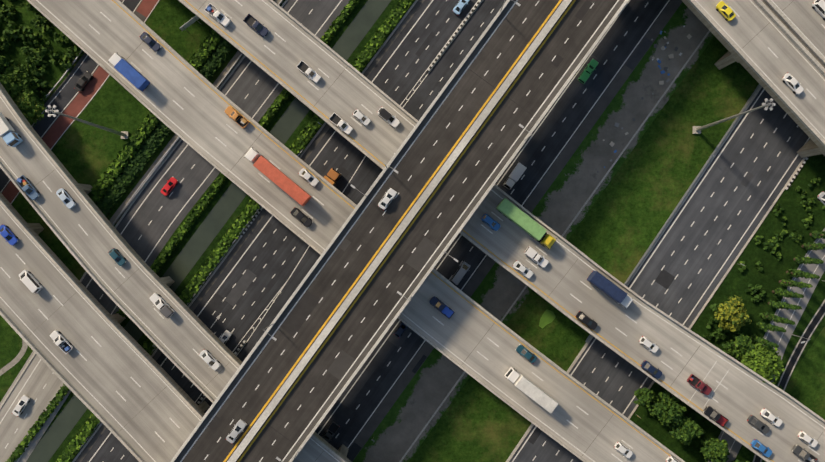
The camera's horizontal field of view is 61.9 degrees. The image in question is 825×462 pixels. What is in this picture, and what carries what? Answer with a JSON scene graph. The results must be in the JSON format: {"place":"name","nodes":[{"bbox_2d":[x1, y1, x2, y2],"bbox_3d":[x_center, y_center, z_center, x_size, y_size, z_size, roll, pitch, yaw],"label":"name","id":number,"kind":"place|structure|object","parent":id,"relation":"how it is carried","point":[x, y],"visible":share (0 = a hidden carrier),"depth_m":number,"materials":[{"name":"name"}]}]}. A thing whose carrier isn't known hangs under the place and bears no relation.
{"place":"outdoors","nodes":[
{"label":"outdoors","id":0,"kind":"place"},
{"bbox_2d":[0,0,159,204],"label":"road","id":1,"kind":"structure","parent":0,"point":[66,98],"depth_m":149.78,"materials":[{"name":"asphalt"}]},
{"bbox_2d":[74,71,92,91],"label":"car","id":2,"kind":"object","parent":1,"relation":"on","point":[83,81],"visible":1,"depth_m":148.87,"materials":[{"name":"black paint"}]},
{"bbox_2d":[0,192,204,461],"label":"ramp road","id":3,"kind":"structure","parent":0,"point":[122,385],"depth_m":139.31,"materials":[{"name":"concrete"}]},
{"bbox_2d":[0,224,18,245],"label":"car","id":4,"kind":"object","parent":3,"relation":"on","point":[8,235],"visible":1,"depth_m":138.36,"materials":[{"name":"blue paint"}]},
{"bbox_2d":[19,270,42,293],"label":"van","id":5,"kind":"object","parent":3,"relation":"on","point":[30,282],"visible":1,"depth_m":137.57,"materials":[{"name":"white paint"}]},
{"bbox_2d":[50,330,72,353],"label":"pickup","id":6,"kind":"object","parent":3,"relation":"on","point":[62,342],"visible":1,"depth_m":138.28,"materials":[{"name":"white paint"}]},
{"bbox_2d":[0,0,349,461],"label":"road","id":7,"kind":"structure","parent":0,"point":[149,221],"depth_m":149.78,"materials":[{"name":"grey asphalt"}]},
{"bbox_2d":[12,395,29,416],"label":"car","id":8,"kind":"object","parent":7,"relation":"on","point":[23,402],"visible":1,"depth_m":148.86,"materials":[{"name":"white paint"}]},
{"bbox_2d":[161,176,177,195],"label":"car","id":9,"kind":"object","parent":7,"relation":"on","point":[170,184],"visible":1,"depth_m":148.84,"materials":[{"name":"red paint"}]},
{"bbox_2d":[0,83,351,461],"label":"ramp road","id":10,"kind":"structure","parent":0,"point":[90,237],"depth_m":139.31,"materials":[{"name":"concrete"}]},
{"bbox_2d":[0,112,22,146],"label":"box truck","id":11,"kind":"object","parent":10,"relation":"on","point":[10,136],"visible":1,"depth_m":136.73,"materials":[{"name":"grey"}]},
{"bbox_2d":[16,175,39,200],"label":"pickup","id":12,"kind":"object","parent":10,"relation":"on","point":[28,188],"visible":1,"depth_m":138.28,"materials":[{"name":"blue paint"}]},
{"bbox_2d":[56,188,75,208],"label":"car","id":13,"kind":"object","parent":10,"relation":"on","point":[68,201],"visible":1,"depth_m":138.38,"materials":[{"name":"white paint"}]},
{"bbox_2d":[108,248,125,266],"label":"car","id":14,"kind":"object","parent":10,"relation":"on","point":[117,257],"visible":1,"depth_m":138.24,"materials":[{"name":"blue paint"}]},
{"bbox_2d":[150,293,174,318],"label":"pickup","id":15,"kind":"object","parent":10,"relation":"on","point":[167,311],"visible":1,"depth_m":137.93,"materials":[{"name":"white paint"}]},
{"bbox_2d":[199,349,220,370],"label":"car","id":16,"kind":"object","parent":10,"relation":"on","point":[209,359],"visible":1,"depth_m":138.38,"materials":[{"name":"white paint"}]},
{"bbox_2d":[26,0,398,461],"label":"canal water","id":17,"kind":"structure","parent":0,"point":[290,120],"depth_m":149.78,"materials":[{"name":"green liquid"}]},
{"bbox_2d":[72,0,505,461],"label":"road","id":18,"kind":"structure","parent":0,"point":[255,279],"depth_m":149.78,"materials":[{"name":"grey asphalt"}]},
{"bbox_2d":[323,168,340,185],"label":"box truck","id":19,"kind":"object","parent":18,"relation":"on","point":[333,174],"visible":0.52,"depth_m":147.10,"materials":[{"name":"orange metal"}]},
{"bbox_2d":[453,0,469,14],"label":"car","id":20,"kind":"object","parent":18,"relation":"on","point":[459,7],"visible":1,"depth_m":148.68,"materials":[{"name":"blue paint"}]},
{"bbox_2d":[170,0,628,461],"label":"highway road","id":21,"kind":"structure","parent":0,"point":[344,306],"depth_m":133.81,"materials":[{"name":"grey asphalt"}]},
{"bbox_2d":[226,419,245,443],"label":"car","id":22,"kind":"object","parent":21,"relation":"on","point":[235,432],"visible":1,"depth_m":132.83,"materials":[{"name":"grey paint"}]},
{"bbox_2d":[378,188,396,209],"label":"car","id":23,"kind":"object","parent":21,"relation":"on","point":[387,199],"visible":1,"depth_m":132.81,"materials":[{"name":"white paint"}]},
{"bbox_2d":[0,0,824,461],"bbox_3d":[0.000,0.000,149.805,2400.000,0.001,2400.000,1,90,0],"label":"ground","id":24,"kind":"structure","parent":0,"point":[620,226],"depth_m":149.81,"materials":[{"name":"green plant"}]},
{"bbox_2d":[0,56,8,73],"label":"tree","id":25,"kind":"object","parent":24,"relation":"on","point":[4,65],"visible":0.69,"depth_m":144.17,"materials":[{"name":"green plant"}]},
{"bbox_2d":[0,339,27,375],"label":"stone path","id":26,"kind":"structure","parent":24,"relation":"on","point":[13,362],"depth_m":149.79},
{"bbox_2d":[0,67,30,98],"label":"tree","id":27,"kind":"object","parent":24,"relation":"on","point":[13,82],"visible":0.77,"depth_m":143.76,"materials":[{"name":"green plant"}]},
{"bbox_2d":[12,89,46,125],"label":"tree","id":28,"kind":"object","parent":24,"relation":"on","point":[30,106],"visible":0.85,"depth_m":143.39,"materials":[{"name":"green plant"}]},
{"bbox_2d":[0,0,83,104],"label":"trees","id":29,"kind":"object","parent":24,"relation":"on","point":[32,61],"visible":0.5,"depth_m":148.38,"materials":[{"name":"green plant"}]},
{"bbox_2d":[43,50,82,99],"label":"guard rail","id":30,"kind":"object","parent":24,"relation":"on","point":[61,78],"visible":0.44,"depth_m":149.03,"materials":[{"name":"silver metal"}]},
{"bbox_2d":[45,105,128,138],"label":"mast","id":31,"kind":"object","parent":24,"relation":"on","point":[124,134],"visible":1,"depth_m":133.14,"materials":[{"name":"metal"}]},
{"bbox_2d":[28,223,209,410],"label":"piers","id":32,"kind":"structure","parent":24,"relation":"on","point":[37,228],"depth_m":147.58,"materials":[{"name":"concrete"}]},
{"bbox_2d":[112,136,178,225],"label":"guard rail","id":33,"kind":"object","parent":24,"relation":"on","point":[144,181],"visible":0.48,"depth_m":149.03,"materials":[{"name":"silver metal"}]},
{"bbox_2d":[88,29,234,216],"bbox_3d":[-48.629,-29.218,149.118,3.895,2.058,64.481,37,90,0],"label":"hedge row","id":34,"kind":"object","parent":24,"relation":"on","point":[134,168],"visible":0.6,"depth_m":148.73,"materials":[{"name":"green plant"}]},
{"bbox_2d":[5,0,359,461],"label":"hedge","id":35,"kind":"object","parent":24,"relation":"on","point":[200,207],"depth_m":148.92,"materials":[{"name":"green plant"}]},
{"bbox_2d":[179,16,200,32],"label":"road sign board","id":36,"kind":"object","parent":24,"relation":"on","point":[189,23],"visible":0.96,"depth_m":146.24,"materials":[{"name":"silver metal"}]},
{"bbox_2d":[80,149,302,448],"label":"hedge","id":37,"kind":"object","parent":24,"relation":"on","point":[206,278],"visible":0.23,"depth_m":149.03,"materials":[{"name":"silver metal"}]},
{"bbox_2d":[109,0,282,224],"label":"concrete barrier","id":38,"kind":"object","parent":24,"relation":"on","point":[228,68],"depth_m":149.79,"materials":[{"name":"concrete"}]},
{"bbox_2d":[78,183,348,456],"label":"piers","id":39,"kind":"structure","parent":24,"relation":"on","point":[168,281],"depth_m":147.03,"materials":[{"name":"concrete"}]},
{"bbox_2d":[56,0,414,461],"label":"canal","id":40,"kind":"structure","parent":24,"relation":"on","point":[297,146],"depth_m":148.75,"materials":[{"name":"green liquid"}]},
{"bbox_2d":[633,387,658,408],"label":"dark tree","id":41,"kind":"object","parent":24,"relation":"on","point":[646,397],"visible":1,"depth_m":145.68,"materials":[{"name":"green plant"}]},
{"bbox_2d":[648,391,686,425],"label":"dark tree","id":42,"kind":"object","parent":24,"relation":"on","point":[668,408],"visible":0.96,"depth_m":143.41,"materials":[{"name":"green plant"}]},
{"bbox_2d":[585,84,759,341],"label":"guard rail","id":43,"kind":"object","parent":24,"relation":"on","point":[717,146],"visible":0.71,"depth_m":149.03,"materials":[{"name":"silver metal"}]},
{"bbox_2d":[668,413,705,444],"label":"dark tree","id":44,"kind":"object","parent":24,"relation":"on","point":[687,430],"visible":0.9,"depth_m":143.70,"materials":[{"name":"green plant"}]},
{"bbox_2d":[699,438,729,461],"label":"dark tree","id":45,"kind":"object","parent":24,"relation":"on","point":[714,450],"visible":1,"depth_m":143.97,"materials":[{"name":"green plant"}]},
{"bbox_2d":[714,295,751,331],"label":"yellow tree","id":46,"kind":"object","parent":24,"relation":"on","point":[732,316],"visible":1,"depth_m":143.91,"materials":[{"name":"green plant"}]},
{"bbox_2d":[701,284,765,361],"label":"bushes","id":47,"kind":"object","parent":24,"relation":"on","point":[720,333],"visible":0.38,"depth_m":148.90,"materials":[{"name":"green plant"}]},
{"bbox_2d":[693,98,774,133],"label":"mast","id":48,"kind":"object","parent":24,"relation":"on","point":[697,129],"visible":1,"depth_m":132.87,"materials":[{"name":"metal"}]},
{"bbox_2d":[722,333,754,359],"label":"green tree","id":49,"kind":"object","parent":24,"relation":"on","point":[740,346],"visible":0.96,"depth_m":144.49,"materials":[{"name":"green plant"}]},
{"bbox_2d":[741,343,784,383],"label":"green tree","id":50,"kind":"object","parent":24,"relation":"on","point":[765,362],"visible":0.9,"depth_m":142.42,"materials":[{"name":"green plant"}]},
{"bbox_2d":[749,334,778,347],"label":"column tree","id":51,"kind":"object","parent":24,"relation":"on","point":[757,339],"visible":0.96,"depth_m":144.25,"materials":[{"name":"green plant"}]},
{"bbox_2d":[714,51,824,157],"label":"bridge pier","id":52,"kind":"structure","parent":24,"relation":"on","point":[810,147],"depth_m":146.03,"materials":[{"name":"concrete"}]},
{"bbox_2d":[756,322,785,331],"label":"column tree","id":53,"kind":"object","parent":24,"relation":"on","point":[764,326],"visible":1,"depth_m":144.69,"materials":[{"name":"green plant"}]},
{"bbox_2d":[761,311,794,324],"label":"column tree","id":54,"kind":"object","parent":24,"relation":"on","point":[771,317],"visible":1,"depth_m":143.63,"materials":[{"name":"green plant"}]},
{"bbox_2d":[738,154,824,272],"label":"bushes","id":55,"kind":"object","parent":24,"relation":"on","point":[795,236],"visible":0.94,"depth_m":149.17,"materials":[{"name":"green plant"}]},
{"bbox_2d":[768,299,801,309],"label":"column tree","id":56,"kind":"object","parent":24,"relation":"on","point":[777,304],"visible":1,"depth_m":144.17,"materials":[{"name":"green plant"}]},
{"bbox_2d":[772,287,803,297],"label":"column tree","id":57,"kind":"object","parent":24,"relation":"on","point":[780,292],"visible":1,"depth_m":144.53,"materials":[{"name":"green plant"}]},
{"bbox_2d":[779,279,812,288],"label":"column tree","id":58,"kind":"object","parent":24,"relation":"on","point":[790,283],"visible":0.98,"depth_m":144.02,"materials":[{"name":"green plant"}]},
{"bbox_2d":[786,269,819,278],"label":"column tree","id":59,"kind":"object","parent":24,"relation":"on","point":[796,273],"visible":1,"depth_m":144.13,"materials":[{"name":"green plant"}]},
{"bbox_2d":[793,255,823,264],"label":"column tree","id":60,"kind":"object","parent":24,"relation":"on","point":[798,259],"visible":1,"depth_m":144.39,"materials":[{"name":"green plant"}]},
{"bbox_2d":[801,242,824,250],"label":"column tree","id":61,"kind":"object","parent":24,"relation":"on","point":[813,246],"visible":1,"depth_m":145.19,"materials":[{"name":"green plant"}]},
{"bbox_2d":[809,230,824,238],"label":"column tree","id":62,"kind":"object","parent":24,"relation":"on","point":[815,234],"visible":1,"depth_m":146.22,"materials":[{"name":"green plant"}]},
{"bbox_2d":[315,0,713,461],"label":"road","id":63,"kind":"structure","parent":0,"point":[396,398],"depth_m":149.78,"materials":[{"name":"grey asphalt"}]},
{"bbox_2d":[322,422,339,442],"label":"pickup","id":64,"kind":"object","parent":63,"relation":"on","point":[330,432],"visible":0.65,"depth_m":148.76,"materials":[{"name":"grey paint"}]},
{"bbox_2d":[394,322,407,337],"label":"car","id":65,"kind":"object","parent":63,"relation":"on","point":[400,330],"visible":0.71,"depth_m":148.51,"materials":[{"name":"blue paint"}]},
{"bbox_2d":[451,261,469,284],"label":"van","id":66,"kind":"object","parent":63,"relation":"on","point":[460,273],"visible":1,"depth_m":147.82,"materials":[{"name":"grey paint"}]},
{"bbox_2d":[503,162,526,189],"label":"box truck","id":67,"kind":"object","parent":63,"relation":"on","point":[519,169],"visible":1,"depth_m":147.28,"materials":[{"name":"grey metal"}]},
{"bbox_2d":[577,59,597,83],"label":"pickup","id":68,"kind":"object","parent":63,"relation":"on","point":[586,73],"visible":1,"depth_m":148.26,"materials":[{"name":"green paint"}]},
{"bbox_2d":[597,25,691,172],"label":"rubble litter","id":69,"kind":"object","parent":63,"relation":"on","point":[689,36],"visible":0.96,"depth_m":149.52,"materials":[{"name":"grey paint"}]},
{"bbox_2d":[539,309,555,328],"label":"grass patch","id":70,"kind":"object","parent":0,"point":[548,316],"depth_m":149.78,"materials":[{"name":"green plant"}]},
{"bbox_2d":[506,85,824,461],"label":"road","id":71,"kind":"structure","parent":0,"point":[687,273],"depth_m":149.78,"materials":[{"name":"grey asphalt"}]},
{"bbox_2d":[240,156,809,236],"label":"kerb blocks","id":72,"kind":"structure","parent":71,"relation":"on","point":[786,188],"depth_m":149.53,"materials":[{"name":"white paint"}]},
{"bbox_2d":[682,0,824,153],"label":"overpass","id":73,"kind":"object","parent":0,"point":[768,45],"depth_m":137.81,"materials":[{"name":"concrete"}]},
{"bbox_2d":[716,0,735,20],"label":"car","id":74,"kind":"object","parent":73,"relation":"on","point":[725,11],"visible":1,"depth_m":136.88,"materials":[{"name":"yellow paint"}]},
{"bbox_2d":[782,73,803,94],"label":"car","id":75,"kind":"object","parent":73,"relation":"on","point":[792,82],"visible":1,"depth_m":136.88,"materials":[{"name":"white paint"}]},
{"bbox_2d":[812,0,824,20],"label":"car","id":76,"kind":"object","parent":73,"relation":"on","point":[818,6],"visible":1,"depth_m":136.53,"materials":[{"name":"white paint"}]},
{"bbox_2d":[708,228,824,461],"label":"stairs","id":77,"kind":"structure","parent":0,"point":[781,339],"depth_m":149.78,"materials":[{"name":"white paint"}]},
{"bbox_2d":[753,300,824,461],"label":"road","id":78,"kind":"structure","parent":0,"point":[811,327],"depth_m":149.78,"materials":[{"name":"grey asphalt"}]},
{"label":"piers","id":79,"kind":"object","parent":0,"visible":0},
{"bbox_2d":[27,0,684,461],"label":"viaduct road","id":80,"kind":"structure","parent":79,"relation":"on","point":[183,100],"depth_m":141.31,"materials":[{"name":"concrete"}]},
{"bbox_2d":[108,52,149,90],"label":"box truck","id":81,"kind":"object","parent":80,"relation":"on","point":[130,73],"visible":1,"depth_m":138.00,"materials":[{"name":"blue metal"}]},
{"bbox_2d":[139,32,160,51],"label":"car","id":82,"kind":"object","parent":80,"relation":"on","point":[150,42],"visible":1,"depth_m":140.36,"materials":[{"name":"blue paint"}]},
{"bbox_2d":[224,106,248,128],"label":"pickup","id":83,"kind":"object","parent":80,"relation":"on","point":[239,119],"visible":1,"depth_m":140.28,"materials":[{"name":"brown paint"}]},
{"bbox_2d":[244,147,311,205],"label":"semi trailer","id":84,"kind":"object","parent":80,"relation":"on","point":[282,180],"visible":1,"depth_m":137.31,"materials":[{"name":"red metal"}]},
{"bbox_2d":[290,207,312,227],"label":"car","id":85,"kind":"object","parent":80,"relation":"on","point":[301,217],"visible":1,"depth_m":140.32,"materials":[{"name":"black paint"}]},
{"bbox_2d":[298,168,318,186],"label":"car","id":86,"kind":"object","parent":80,"relation":"on","point":[308,177],"visible":1,"depth_m":140.31,"materials":[{"name":"white paint"}]},
{"bbox_2d":[429,296,454,318],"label":"pickup","id":87,"kind":"object","parent":80,"relation":"on","point":[442,307],"visible":1,"depth_m":140.28,"materials":[{"name":"blue paint"}]},
{"bbox_2d":[515,344,536,362],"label":"car","id":88,"kind":"object","parent":80,"relation":"on","point":[524,352],"visible":1,"depth_m":140.32,"materials":[{"name":"blue paint"}]},
{"bbox_2d":[505,367,557,412],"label":"box truck","id":89,"kind":"object","parent":80,"relation":"on","point":[535,393],"visible":1,"depth_m":137.60,"materials":[{"name":"grey metal"}]},
{"bbox_2d":[614,442,632,458],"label":"car","id":90,"kind":"object","parent":80,"relation":"on","point":[622,449],"visible":1,"depth_m":140.21,"materials":[{"name":"white paint"}]},
{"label":"building piers","id":91,"kind":"object","parent":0,"visible":0},
{"bbox_2d":[178,0,824,461],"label":"viaduct road","id":92,"kind":"structure","parent":91,"relation":"on","point":[344,90],"depth_m":141.31,"materials":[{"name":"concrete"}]},
{"bbox_2d":[204,3,230,26],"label":"pickup","id":93,"kind":"object","parent":92,"relation":"on","point":[210,9],"visible":1,"depth_m":140.28,"materials":[{"name":"white paint"}]},
{"bbox_2d":[243,14,268,36],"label":"pickup","id":94,"kind":"object","parent":92,"relation":"on","point":[251,21],"visible":1,"depth_m":140.28,"materials":[{"name":"blue paint"}]},
{"bbox_2d":[296,60,320,82],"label":"pickup","id":95,"kind":"object","parent":92,"relation":"on","point":[308,71],"visible":1,"depth_m":140.28,"materials":[{"name":"white paint"}]},
{"bbox_2d":[329,112,352,134],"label":"pickup","id":96,"kind":"object","parent":92,"relation":"on","point":[340,123],"visible":1,"depth_m":140.28,"materials":[{"name":"white paint"}]},
{"bbox_2d":[352,109,370,125],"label":"car","id":97,"kind":"object","parent":92,"relation":"on","point":[361,117],"visible":1,"depth_m":140.19,"materials":[{"name":"white paint"}]},
{"bbox_2d":[377,106,399,127],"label":"car","id":98,"kind":"object","parent":92,"relation":"on","point":[388,117],"visible":1,"depth_m":139.96,"materials":[{"name":"white paint"}]},
{"bbox_2d":[481,213,500,230],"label":"car","id":99,"kind":"object","parent":92,"relation":"on","point":[491,222],"visible":1,"depth_m":140.20,"materials":[{"name":"blue paint"}]},
{"bbox_2d":[513,260,533,278],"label":"car","id":100,"kind":"object","parent":92,"relation":"on","point":[521,268],"visible":1,"depth_m":140.32,"materials":[{"name":"white paint"}]},
{"bbox_2d":[496,198,556,248],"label":"semi trailer","id":101,"kind":"object","parent":92,"relation":"on","point":[510,211],"visible":1,"depth_m":137.31,"materials":[{"name":"green metal"}]},
{"bbox_2d":[524,246,548,267],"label":"pickup","id":102,"kind":"object","parent":92,"relation":"on","point":[536,257],"visible":1,"depth_m":139.78,"materials":[{"name":"white paint"}]},
{"bbox_2d":[575,311,597,329],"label":"car","id":103,"kind":"object","parent":92,"relation":"on","point":[586,320],"visible":1,"depth_m":140.31,"materials":[{"name":"black paint"}]},
{"bbox_2d":[587,270,632,308],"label":"tarp truck","id":104,"kind":"object","parent":92,"relation":"on","point":[609,288],"visible":0.98,"depth_m":137.56,"materials":[{"name":"blue fabric"}]},
{"bbox_2d":[639,336,658,352],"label":"car","id":105,"kind":"object","parent":92,"relation":"on","point":[651,346],"visible":1,"depth_m":140.20,"materials":[{"name":"white paint"}]},
{"bbox_2d":[641,360,662,378],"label":"car","id":106,"kind":"object","parent":92,"relation":"on","point":[651,369],"visible":1,"depth_m":140.32,"materials":[{"name":"blue paint"}]},
{"bbox_2d":[687,374,711,395],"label":"pickup","id":107,"kind":"object","parent":92,"relation":"on","point":[699,384],"visible":1,"depth_m":140.28,"materials":[{"name":"red paint"}]},
{"bbox_2d":[703,406,728,427],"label":"pickup","id":108,"kind":"object","parent":92,"relation":"on","point":[715,416],"visible":1,"depth_m":140.28,"materials":[{"name":"black paint"}]},
{"bbox_2d":[747,415,769,434],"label":"car","id":109,"kind":"object","parent":92,"relation":"on","point":[758,424],"visible":1,"depth_m":140.35,"materials":[{"name":"grey paint"}]},
{"bbox_2d":[750,439,772,457],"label":"car","id":110,"kind":"object","parent":92,"relation":"on","point":[760,447],"visible":1,"depth_m":140.34,"materials":[{"name":"blue paint"}]},
{"bbox_2d":[760,408,782,426],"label":"car","id":111,"kind":"object","parent":92,"relation":"on","point":[772,418],"visible":1,"depth_m":140.36,"materials":[{"name":"white paint"}]},
{"bbox_2d":[792,445,817,461],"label":"pickup","id":112,"kind":"object","parent":92,"relation":"on","point":[801,453],"visible":1,"depth_m":140.28,"materials":[{"name":"grey paint"}]},
{"bbox_2d":[797,431,817,447],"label":"car","id":113,"kind":"object","parent":92,"relation":"on","point":[809,440],"visible":1,"depth_m":140.23,"materials":[{"name":"white paint"}]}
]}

